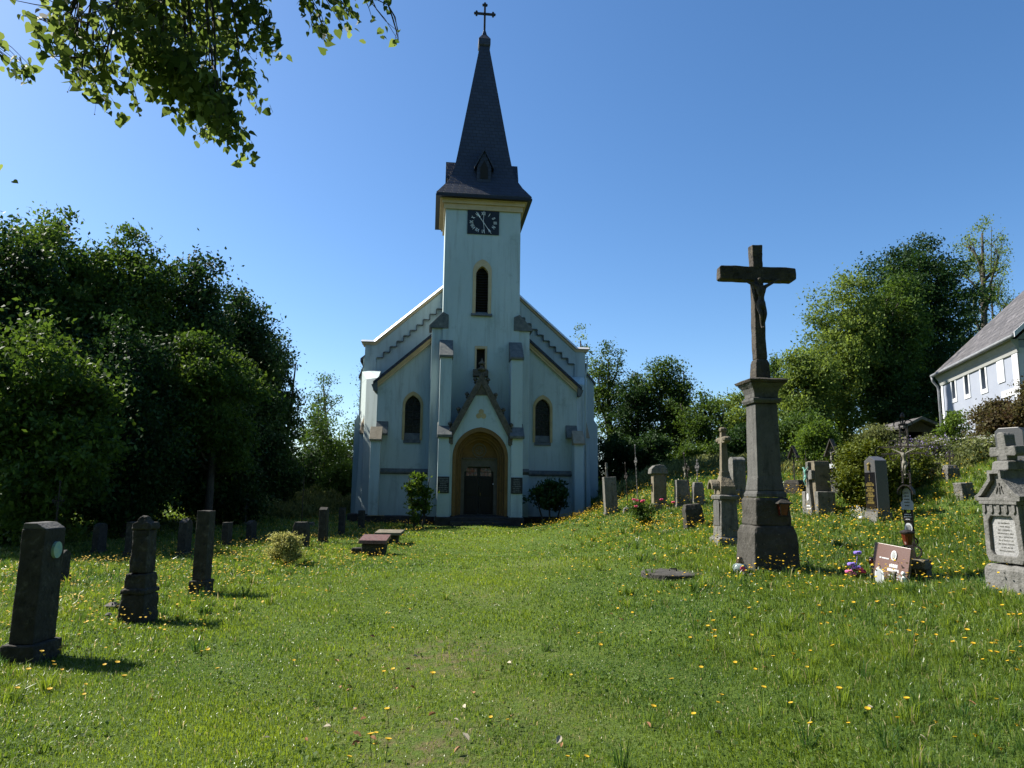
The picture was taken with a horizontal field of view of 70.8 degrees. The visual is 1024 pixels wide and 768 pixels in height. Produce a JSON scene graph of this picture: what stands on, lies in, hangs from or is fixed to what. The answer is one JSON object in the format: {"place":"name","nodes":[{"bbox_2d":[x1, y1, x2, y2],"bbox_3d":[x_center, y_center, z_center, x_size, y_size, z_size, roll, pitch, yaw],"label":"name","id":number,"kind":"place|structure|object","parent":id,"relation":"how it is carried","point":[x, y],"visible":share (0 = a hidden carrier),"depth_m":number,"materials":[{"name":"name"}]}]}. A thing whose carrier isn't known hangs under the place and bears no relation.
{"place":"outdoors","nodes":[
{"label":"outdoors","id":0,"kind":"place"},
{"bbox_2d":[0,433,1023,767],"bbox_3d":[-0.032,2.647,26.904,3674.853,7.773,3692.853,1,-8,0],"label":"ground","id":1,"kind":"structure","parent":0,"point":[426,742],"depth_m":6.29,"materials":[{"name":"green plant"}]},
{"bbox_2d":[0,521,65,666],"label":"gravestone","id":2,"kind":"object","parent":1,"relation":"on","point":[34,614],"visible":0.84,"depth_m":7.28,"materials":[{"name":"stone"}]},
{"bbox_2d":[0,211,92,424],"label":"leafy tree","id":3,"kind":"object","parent":1,"relation":"on","point":[28,259],"visible":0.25,"depth_m":28.38,"materials":[{"name":"green plant"}]},
{"bbox_2d":[61,550,70,582],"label":"gravestone","id":4,"kind":"object","parent":1,"relation":"on","point":[65,570],"visible":0.33,"depth_m":12.94,"materials":[{"name":"stone"}]},
{"bbox_2d":[0,297,156,548],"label":"maple tree","id":5,"kind":"object","parent":1,"relation":"on","point":[29,422],"visible":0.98,"depth_m":20.88,"materials":[{"name":"green plant"}]},
{"bbox_2d":[0,201,173,528],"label":"leafy tree","id":6,"kind":"object","parent":1,"relation":"on","point":[69,297],"visible":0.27,"depth_m":30.44,"materials":[{"name":"green plant"}]},
{"bbox_2d":[89,523,107,554],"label":"gravestone","id":7,"kind":"object","parent":1,"relation":"on","point":[99,537],"visible":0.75,"depth_m":20.41,"materials":[{"name":"stone"}]},
{"bbox_2d":[122,521,136,557],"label":"gravestone","id":8,"kind":"object","parent":1,"relation":"on","point":[128,540],"visible":0.34,"depth_m":18.85,"materials":[{"name":"stone"}]},
{"bbox_2d":[55,423,204,534],"bbox_3d":[-15.378,3.532,27.731,6.213,5.183,4.707,1,-8,0],"label":"undergrowth bush","id":9,"kind":"object","parent":1,"relation":"on","point":[174,492],"visible":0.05,"depth_m":27.92,"materials":[{"name":"green plant"}]},
{"bbox_2d":[58,308,214,540],"bbox_3d":[-13.958,1.629,26.769,5.815,8.721,5.759,7,-11,-38],"label":"leafy tree","id":10,"kind":"object","parent":1,"relation":"on","point":[153,464],"visible":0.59,"depth_m":26.12,"materials":[{"name":"green plant"}]},
{"bbox_2d":[116,515,159,624],"bbox_3d":[-4.908,2.586,9.531,0.367,1.671,0.459,1,-8,0],"label":"gravestone","id":11,"kind":"object","parent":1,"relation":"on","point":[139,594],"visible":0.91,"depth_m":9.43,"materials":[{"name":"stone"}]},
{"bbox_2d":[71,218,217,524],"bbox_3d":[-17.698,-0.701,33.754,7.213,14.823,7.536,6,-10,-31],"label":"leafy tree","id":12,"kind":"object","parent":1,"relation":"on","point":[131,289],"visible":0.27,"depth_m":33.31,"materials":[{"name":"green plant"}]},
{"bbox_2d":[175,518,192,555],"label":"gravestone","id":13,"kind":"object","parent":1,"relation":"on","point":[185,529],"visible":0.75,"depth_m":19.17,"materials":[{"name":"stone"}]},
{"bbox_2d":[128,228,268,517],"bbox_3d":[-16.653,-0.409,36.295,8.039,14.604,7.329,1,-8,0],"label":"leafy tree","id":14,"kind":"object","parent":1,"relation":"on","point":[203,301],"visible":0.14,"depth_m":36.28,"materials":[{"name":"green plant"}]},
{"bbox_2d":[0,0,400,183],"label":"linden tree","id":15,"kind":"object","parent":1,"relation":"on","point":[200,97],"visible":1,"depth_m":5.71,"materials":[{"name":"green plant"}]},
{"bbox_2d":[188,510,215,594],"bbox_3d":[-5.033,2.882,11.730,0.292,1.625,0.348,1,-8,0],"label":"gravestone","id":16,"kind":"object","parent":1,"relation":"on","point":[203,548],"visible":0.66,"depth_m":11.65,"materials":[{"name":"stone"}]},
{"bbox_2d":[138,323,285,510],"bbox_3d":[-12.889,1.885,29.529,5.721,8.852,5.675,-6,-11,39],"label":"maple tree","id":17,"kind":"object","parent":1,"relation":"on","point":[206,369],"visible":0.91,"depth_m":29.09,"materials":[{"name":"green plant"}]},
{"bbox_2d":[166,418,280,524],"bbox_3d":[-13.940,3.812,32.640,7.072,5.659,5.000,1,-8,0],"label":"undergrowth bush","id":18,"kind":"object","parent":1,"relation":"on","point":[232,497],"visible":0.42,"depth_m":32.14,"materials":[{"name":"green plant"}]},
{"bbox_2d":[219,522,232,547],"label":"gravestone","id":19,"kind":"object","parent":1,"relation":"on","point":[227,530],"visible":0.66,"depth_m":21.69,"materials":[{"name":"stone"}]},
{"bbox_2d":[244,520,256,540],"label":"gravestone","id":20,"kind":"object","parent":1,"relation":"on","point":[251,526],"visible":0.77,"depth_m":24.04,"materials":[{"name":"stone"}]},
{"bbox_2d":[219,280,305,455],"bbox_3d":[-15.456,0.651,40.702,6.919,13.310,7.161,6,-10,-33],"label":"leafy tree","id":21,"kind":"object","parent":1,"relation":"on","point":[255,332],"visible":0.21,"depth_m":39.89,"materials":[{"name":"green plant"}]},
{"bbox_2d":[179,484,350,520],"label":"weeds","id":22,"kind":"object","parent":1,"relation":"on","point":[313,502],"visible":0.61,"depth_m":36.79,"materials":[{"name":"green plant"}]},
{"bbox_2d":[246,415,314,513],"bbox_3d":[-12.802,4.358,37.880,4.720,5.442,4.565,1,-8,0],"label":"undergrowth bush","id":23,"kind":"object","parent":1,"relation":"on","point":[290,476],"visible":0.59,"depth_m":37.49,"materials":[{"name":"green plant"}]},
{"bbox_2d":[261,531,308,563],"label":"variegated bush","id":24,"kind":"object","parent":1,"relation":"on","point":[286,545],"visible":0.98,"depth_m":16.66,"materials":[{"name":"green plant"}]},
{"bbox_2d":[267,329,318,493],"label":"leafy tree","id":25,"kind":"object","parent":1,"relation":"on","point":[294,395],"visible":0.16,"depth_m":44.03,"materials":[{"name":"green plant"}]},
{"bbox_2d":[292,476,309,548],"bbox_3d":[-6.356,3.987,21.793,0.465,2.370,0.487,1,-8,0],"label":"iron cross","id":26,"kind":"object","parent":1,"relation":"on","point":[301,528],"visible":0.6,"depth_m":21.55,"materials":[{"name":"stone"}]},
{"bbox_2d":[293,447,332,492],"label":"shrub","id":27,"kind":"object","parent":1,"relation":"on","point":[313,470],"visible":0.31,"depth_m":45.45,"materials":[{"name":"green plant"}]},
{"bbox_2d":[292,398,352,486],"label":"leafy tree","id":28,"kind":"object","parent":1,"relation":"on","point":[333,448],"visible":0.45,"depth_m":47.52,"materials":[{"name":"green plant"}]},
{"bbox_2d":[317,507,328,542],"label":"gravestone","id":29,"kind":"object","parent":1,"relation":"on","point":[323,524],"visible":0.7,"depth_m":23.16,"materials":[{"name":"stone"}]},
{"bbox_2d":[300,370,347,464],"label":"birch tree","id":30,"kind":"object","parent":1,"relation":"on","point":[324,398],"visible":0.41,"depth_m":54.19,"materials":[{"name":"green plant"}]},
{"bbox_2d":[310,455,352,499],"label":"shrub","id":31,"kind":"object","parent":1,"relation":"on","point":[339,479],"visible":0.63,"depth_m":42.06,"materials":[{"name":"green plant"}]},
{"bbox_2d":[319,418,353,475],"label":"leafy tree","id":32,"kind":"object","parent":1,"relation":"on","point":[346,432],"visible":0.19,"depth_m":49.59,"materials":[{"name":"green plant"}]},
{"bbox_2d":[337,508,345,534],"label":"gravestone","id":33,"kind":"object","parent":1,"relation":"on","point":[342,520],"visible":0.63,"depth_m":27.46,"materials":[{"name":"stone"}]},
{"bbox_2d":[358,510,364,529],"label":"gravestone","id":34,"kind":"object","parent":1,"relation":"on","point":[361,518],"visible":0.58,"depth_m":29.88,"materials":[{"name":"stone"}]},
{"bbox_2d":[358,534,390,555],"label":"grave block","id":35,"kind":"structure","parent":1,"relation":"on","point":[371,543],"depth_m":19.55,"materials":[{"name":"stone"}]},
{"bbox_2d":[374,529,404,544],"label":"grave block","id":36,"kind":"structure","parent":1,"relation":"on","point":[395,534],"depth_m":22.94,"materials":[{"name":"stone"}]},
{"bbox_2d":[401,470,439,526],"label":"laurel shrub","id":37,"kind":"object","parent":1,"relation":"on","point":[422,505],"visible":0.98,"depth_m":32.05,"materials":[{"name":"green plant"}]},
{"bbox_2d":[347,2,597,526],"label":"church","id":38,"kind":"structure","parent":1,"relation":"on","point":[476,397],"depth_m":35.79,"materials":[{"name":"paint"}]},
{"bbox_2d":[402,391,422,442],"bbox_3d":[-4.930,1.659,35.713,1.000,2.560,0.420,2,-9,-6],"label":"window","id":39,"kind":"structure","parent":38,"relation":"in","point":[412,413],"depth_m":35.71,"materials":[{"name":"black glass"}]},
{"bbox_2d":[474,346,486,368],"bbox_3d":[-1.555,-1.233,35.544,0.600,1.230,0.410,2,-9,-6],"label":"window","id":40,"kind":"structure","parent":38,"relation":"in","point":[480,351],"depth_m":35.56,"materials":[{"name":"brown wood"}]},
{"bbox_2d":[471,259,491,316],"bbox_3d":[-1.507,-4.786,36.025,1.040,2.920,0.550,2,-9,-6],"label":"window","id":41,"kind":"structure","parent":38,"relation":"in","point":[482,265],"depth_m":36.00,"materials":[{"name":"brown wood"}]},
{"bbox_2d":[533,395,552,445],"bbox_3d":[1.527,1.845,36.441,1.000,2.560,0.420,2,-9,-6],"label":"window","id":42,"kind":"structure","parent":38,"relation":"in","point":[542,406],"depth_m":36.44,"materials":[{"name":"black glass"}]},
{"bbox_2d":[0,449,1020,630],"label":"flower meadow","id":43,"kind":"structure","parent":1,"relation":"on","point":[581,512],"depth_m":15.24,"materials":[{"name":"yellow plant"}]},
{"bbox_2d":[0,564,1021,767],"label":"clover","id":44,"kind":"object","parent":1,"relation":"on","point":[826,728],"visible":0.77,"depth_m":5.98,"materials":[{"name":"green plant"}]},
{"bbox_2d":[522,476,570,521],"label":"laurel shrub","id":45,"kind":"object","parent":1,"relation":"on","point":[549,494],"visible":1,"depth_m":33.49,"materials":[{"name":"green plant"}]},
{"bbox_2d":[570,322,597,377],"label":"poplar tree","id":46,"kind":"object","parent":1,"relation":"on","point":[591,352],"visible":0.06,"depth_m":52.97,"materials":[{"name":"green plant"}]},
{"bbox_2d":[602,463,618,515],"bbox_3d":[3.421,3.792,25.163,0.489,2.074,0.647,-2,-8,0],"label":"gravestone","id":47,"kind":"object","parent":1,"relation":"on","point":[610,501],"visible":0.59,"depth_m":24.89,"materials":[{"name":"stone"}]},
{"bbox_2d":[588,336,639,476],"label":"poplar tree","id":48,"kind":"object","parent":1,"relation":"on","point":[602,390],"visible":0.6,"depth_m":49.11,"materials":[{"name":"green plant"}]},
{"bbox_2d":[598,430,645,482],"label":"shrub","id":49,"kind":"object","parent":1,"relation":"on","point":[615,447],"visible":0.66,"depth_m":44.27,"materials":[{"name":"green plant"}]},
{"bbox_2d":[603,370,659,477],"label":"leafy tree","id":50,"kind":"object","parent":1,"relation":"on","point":[631,408],"visible":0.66,"depth_m":46.48,"materials":[{"name":"green plant"}]},
{"bbox_2d":[624,498,674,522],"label":"rose bush","id":51,"kind":"object","parent":1,"relation":"on","point":[636,508],"visible":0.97,"depth_m":21.01,"materials":[{"name":"green plant"}]},
{"bbox_2d":[624,427,677,474],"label":"shrub","id":52,"kind":"object","parent":1,"relation":"on","point":[652,447],"visible":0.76,"depth_m":42.46,"materials":[{"name":"green plant"}]},
{"bbox_2d":[648,464,668,510],"bbox_3d":[4.777,3.495,23.487,0.578,1.717,0.565,1,-8,0],"label":"gravestone","id":53,"kind":"object","parent":1,"relation":"on","point":[659,472],"visible":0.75,"depth_m":23.32,"materials":[{"name":"stone"}]},
{"bbox_2d":[630,355,700,453],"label":"poplar tree","id":54,"kind":"object","parent":1,"relation":"on","point":[670,386],"visible":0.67,"depth_m":46.03,"materials":[{"name":"green plant"}]},
{"bbox_2d":[641,568,703,580],"bbox_3d":[2.539,2.999,11.353,1.006,0.189,1.004,1,-8,0],"label":"stone cover","id":55,"kind":"object","parent":1,"relation":"on","point":[660,574],"visible":0.6,"depth_m":11.04,"materials":[{"name":"stone"}]},
{"bbox_2d":[674,480,689,508],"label":"gravestone","id":56,"kind":"object","parent":1,"relation":"on","point":[681,489],"visible":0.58,"depth_m":22.85,"materials":[{"name":"stone"}]},
{"bbox_2d":[660,437,717,463],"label":"shrub","id":57,"kind":"object","parent":1,"relation":"on","point":[690,450],"visible":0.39,"depth_m":41.25,"materials":[{"name":"green plant"}]},
{"bbox_2d":[682,452,705,528],"bbox_3d":[4.366,2.712,17.673,0.483,2.109,0.628,-6,-8,-1],"label":"iron cross","id":58,"kind":"object","parent":1,"relation":"on","point":[691,511],"visible":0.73,"depth_m":17.44,"materials":[{"name":"stone"}]},
{"bbox_2d":[691,459,704,505],"bbox_3d":[5.865,3.214,22.741,0.385,1.686,0.508,1,-8,0],"label":"iron cross","id":59,"kind":"object","parent":1,"relation":"on","point":[697,488],"visible":0.67,"depth_m":22.57,"materials":[{"name":"stone"}]},
{"bbox_2d":[664,381,734,454],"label":"leafy tree","id":60,"kind":"object","parent":1,"relation":"on","point":[698,426],"visible":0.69,"depth_m":43.64,"materials":[{"name":"green plant"}]},
{"bbox_2d":[593,448,839,507],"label":"weeds","id":61,"kind":"object","parent":1,"relation":"on","point":[672,467],"visible":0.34,"depth_m":32.92,"materials":[{"name":"green plant"}]},
{"bbox_2d":[707,427,739,546],"bbox_3d":[4.183,2.097,14.251,0.539,2.486,0.684,1,-8,0],"label":"gravestone","id":62,"kind":"object","parent":1,"relation":"on","point":[725,497],"visible":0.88,"depth_m":14.02,"materials":[{"name":"stone"}]},
{"bbox_2d":[706,420,746,457],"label":"shrub","id":63,"kind":"object","parent":1,"relation":"on","point":[737,444],"visible":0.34,"depth_m":40.58,"materials":[{"name":"green plant"}]},
{"bbox_2d":[709,387,745,435],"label":"leafy tree","id":64,"kind":"object","parent":1,"relation":"on","point":[738,411],"visible":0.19,"depth_m":47.76,"materials":[{"name":"green plant"}]},
{"bbox_2d":[728,457,745,504],"bbox_3d":[6.743,3.057,21.539,0.452,1.740,0.530,1,-8,0],"label":"gravestone","id":65,"kind":"object","parent":1,"relation":"on","point":[737,468],"visible":0.48,"depth_m":21.37,"materials":[{"name":"stone"}]},
{"bbox_2d":[732,557,747,573],"bbox_3d":[3.457,2.746,10.918,0.230,0.250,0.233,1,-8,0],"label":"glass lantern","id":66,"kind":"object","parent":1,"relation":"on","point":[739,563],"visible":0.89,"depth_m":10.85,"materials":[{"name":"white glass"}]},
{"bbox_2d":[716,245,800,573],"bbox_3d":[4.048,0.479,11.669,1.320,5.658,0.767,1,-9,-5],"label":"stone cross","id":67,"kind":"object","parent":1,"relation":"on","point":[765,531],"visible":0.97,"depth_m":11.45,"materials":[{"name":"grey stone"}]},
{"bbox_2d":[774,497,792,516],"bbox_3d":[4.188,1.902,11.146,0.230,0.295,0.230,1,-9,-5],"label":"grave lantern","id":68,"kind":"object","parent":67,"relation":"attached to","point":[783,505],"visible":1,"depth_m":11.08,"materials":[{"name":"red glass"}]},
{"bbox_2d":[769,349,788,419],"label":"spruce tree","id":69,"kind":"object","parent":1,"relation":"on","point":[773,366],"visible":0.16,"depth_m":52.37,"materials":[{"name":"green plant"}]},
{"bbox_2d":[784,446,805,493],"bbox_3d":[8.996,2.865,22.950,0.515,1.797,0.565,8,-11,-41],"label":"iron cross","id":70,"kind":"object","parent":1,"relation":"on","point":[792,484],"visible":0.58,"depth_m":22.82,"materials":[{"name":"stone"}]},
{"bbox_2d":[778,406,841,453],"bbox_3d":[14.632,2.826,36.951,4.751,3.430,3.607,1,-8,0],"label":"shrub","id":71,"kind":"object","parent":1,"relation":"on","point":[786,426],"visible":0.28,"depth_m":36.63,"materials":[{"name":"green plant"}]},
{"bbox_2d":[771,345,858,443],"bbox_3d":[16.375,1.139,39.952,4.736,6.827,5.380,1,-8,0],"label":"ash tree","id":72,"kind":"object","parent":1,"relation":"on","point":[806,374],"visible":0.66,"depth_m":39.67,"materials":[{"name":"green plant"}]},
{"bbox_2d":[782,415,848,471],"bbox_3d":[11.652,2.440,27.663,2.668,2.595,2.794,1,-8,0],"label":"shrub","id":73,"kind":"object","parent":1,"relation":"on","point":[812,439],"visible":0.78,"depth_m":27.41,"materials":[{"name":"green plant"}]},
{"bbox_2d":[802,461,835,517],"bbox_3d":[7.514,2.686,17.832,0.557,1.546,0.972,1,-8,0],"label":"gravestone","id":74,"kind":"object","parent":1,"relation":"on","point":[818,492],"visible":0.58,"depth_m":17.62,"materials":[{"name":"stone"}]},
{"bbox_2d":[823,438,845,492],"bbox_3d":[9.330,2.528,20.905,0.484,1.875,0.523,8,-11,-41],"label":"roofed crucifix","id":75,"kind":"object","parent":1,"relation":"on","point":[829,450],"visible":0.22,"depth_m":20.93,"materials":[{"name":"wood"}]},
{"bbox_2d":[783,262,902,443],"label":"ash tree","id":76,"kind":"object","parent":1,"relation":"on","point":[846,339],"visible":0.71,"depth_m":41.76,"materials":[{"name":"green plant"}]},
{"bbox_2d":[841,551,868,579],"bbox_3d":[4.992,2.638,10.338,0.579,0.475,0.341,1,-8,0],"label":"flower bouquet","id":77,"kind":"object","parent":1,"relation":"on","point":[854,567],"visible":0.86,"depth_m":10.29,"materials":[{"name":"purple plant"}]},
{"bbox_2d":[844,421,905,450],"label":"shrub","id":78,"kind":"object","parent":1,"relation":"on","point":[881,431],"visible":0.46,"depth_m":26.79,"materials":[{"name":"green plant"}]},
{"bbox_2d":[824,434,927,504],"bbox_3d":[8.739,2.205,17.390,2.448,2.054,2.339,1,-8,0],"label":"yew bush","id":79,"kind":"object","parent":1,"relation":"on","point":[849,477],"visible":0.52,"depth_m":17.12,"materials":[{"name":"green plant"}]},
{"bbox_2d":[864,456,892,522],"bbox_3d":[8.070,2.428,15.940,0.339,1.646,0.598,1,-8,0],"label":"gravestone","id":80,"kind":"object","parent":1,"relation":"on","point":[876,485],"visible":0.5,"depth_m":15.77,"materials":[{"name":"stone"}]},
{"bbox_2d":[780,443,996,479],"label":"weeds","id":81,"kind":"object","parent":1,"relation":"on","point":[959,465],"visible":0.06,"depth_m":18.60,"materials":[{"name":"green plant"}]},
{"bbox_2d":[871,542,913,580],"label":"memorial slab","id":82,"kind":"structure","parent":1,"relation":"on","point":[884,554],"depth_m":10.31,"materials":[{"name":"pink stone"}]},
{"bbox_2d":[838,262,947,432],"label":"maple tree","id":83,"kind":"object","parent":1,"relation":"on","point":[912,328],"visible":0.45,"depth_m":42.29,"materials":[{"name":"green plant"}]},
{"bbox_2d":[861,367,942,433],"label":"shrub","id":84,"kind":"object","parent":1,"relation":"on","point":[923,400],"visible":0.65,"depth_m":40.68,"materials":[{"name":"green plant"}]},
{"bbox_2d":[875,412,935,582],"bbox_3d":[5.805,1.757,10.546,0.823,2.700,0.448,-7,-12,41],"label":"iron crucifix","id":85,"kind":"object","parent":1,"relation":"on","point":[923,566],"visible":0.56,"depth_m":10.50,"materials":[{"name":"metal"}]},
{"bbox_2d":[899,529,914,544],"bbox_3d":[5.683,2.202,10.348,0.195,0.215,0.200,1,-8,0],"label":"grave lantern","id":86,"kind":"object","parent":85,"relation":"hanging from","point":[907,536],"visible":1,"depth_m":10.29,"materials":[{"name":"red glass"}]},
{"bbox_2d":[877,416,943,447],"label":"wooden shed","id":87,"kind":"structure","parent":1,"relation":"on","point":[921,425],"depth_m":34.23,"materials":[{"name":"wood"}]},
{"bbox_2d":[886,445,943,489],"bbox_3d":[9.875,2.301,18.483,2.103,1.485,1.954,-5,-10,35],"label":"yew bush","id":88,"kind":"object","parent":1,"relation":"on","point":[926,464],"visible":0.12,"depth_m":18.07,"materials":[{"name":"green plant"}]},
{"bbox_2d":[847,228,1007,427],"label":"maple tree","id":89,"kind":"object","parent":1,"relation":"on","point":[944,302],"visible":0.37,"depth_m":45.93,"materials":[{"name":"green plant"}]},
{"bbox_2d":[891,432,970,459],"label":"lilac bush","id":90,"kind":"object","parent":1,"relation":"on","point":[930,440],"visible":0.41,"depth_m":24.51,"materials":[{"name":"green plant"}]},
{"bbox_2d":[918,337,967,421],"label":"shrub","id":91,"kind":"object","parent":1,"relation":"on","point":[947,354],"visible":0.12,"depth_m":41.73,"materials":[{"name":"green plant"}]},
{"bbox_2d":[927,408,972,447],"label":"shrub","id":92,"kind":"object","parent":1,"relation":"on","point":[953,420],"visible":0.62,"depth_m":25.44,"materials":[{"name":"green plant"}]},
{"bbox_2d":[941,450,960,482],"bbox_3d":[10.837,2.129,17.791,0.361,0.997,0.408,1,-8,0],"label":"iron cross","id":93,"kind":"object","parent":1,"relation":"on","point":[951,470],"visible":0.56,"depth_m":17.69,"materials":[{"name":"stone"}]},
{"bbox_2d":[952,482,974,499],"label":"gravestone","id":94,"kind":"object","parent":1,"relation":"on","point":[966,489],"visible":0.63,"depth_m":15.63,"materials":[{"name":"stone"}]},
{"bbox_2d":[934,429,995,462],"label":"shrub","id":95,"kind":"object","parent":1,"relation":"on","point":[966,446],"visible":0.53,"depth_m":19.03,"materials":[{"name":"green plant"}]},
{"bbox_2d":[930,291,1023,438],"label":"white house","id":96,"kind":"structure","parent":1,"relation":"on","point":[987,360],"depth_m":26.30,"materials":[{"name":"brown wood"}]},
{"bbox_2d":[979,367,988,394],"bbox_3d":[17.095,-0.276,25.886,0.285,1.233,0.648,-1,-9,14],"label":"window","id":97,"kind":"structure","parent":96,"relation":"in","point":[983,391],"depth_m":25.79,"materials":[{"name":"white paint"}]},
{"bbox_2d":[996,359,1005,383],"bbox_3d":[16.583,-0.558,24.443,0.029,1.035,0.578,-1,-9,14],"label":"blind window","id":98,"kind":"structure","parent":96,"relation":"in","point":[1000,367],"depth_m":24.39,"materials":[{"name":"white paint"}]},
{"bbox_2d":[949,212,1012,334],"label":"poplar tree","id":99,"kind":"object","parent":1,"relation":"on","point":[992,271],"visible":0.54,"depth_m":55.80,"materials":[{"name":"green plant"}]},
{"bbox_2d":[955,396,1012,442],"bbox_3d":[14.602,1.516,21.558,2.412,2.505,2.137,1,-8,0],"label":"shrub","id":100,"kind":"object","parent":1,"relation":"on","point":[988,416],"visible":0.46,"depth_m":21.35,"materials":[{"name":"brown plant"}]},
{"bbox_2d":[974,226,1019,335],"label":"half bare tree","id":101,"kind":"object","parent":1,"relation":"on","point":[994,254],"visible":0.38,"depth_m":58.01,"materials":[{"name":"green plant"}]},
{"bbox_2d":[974,432,1023,594],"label":"grave monument","id":102,"kind":"object","parent":1,"relation":"on","point":[999,496],"visible":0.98,"depth_m":8.65,"materials":[{"name":"stone"}]},
{"bbox_2d":[995,427,1023,469],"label":"gravestone","id":103,"kind":"object","parent":1,"relation":"on","point":[1018,432],"visible":0.1,"depth_m":17.05,"materials":[{"name":"stone"}]},
{"bbox_2d":[1000,376,1023,427],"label":"shrub","id":104,"kind":"object","parent":1,"relation":"on","point":[1015,417],"visible":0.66,"depth_m":20.53,"materials":[{"name":"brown plant"}]},
{"bbox_2d":[0,0,1023,474],"label":"sky","id":105,"kind":"structure","parent":0,"point":[652,143],"materials":[{"name":"blue"}]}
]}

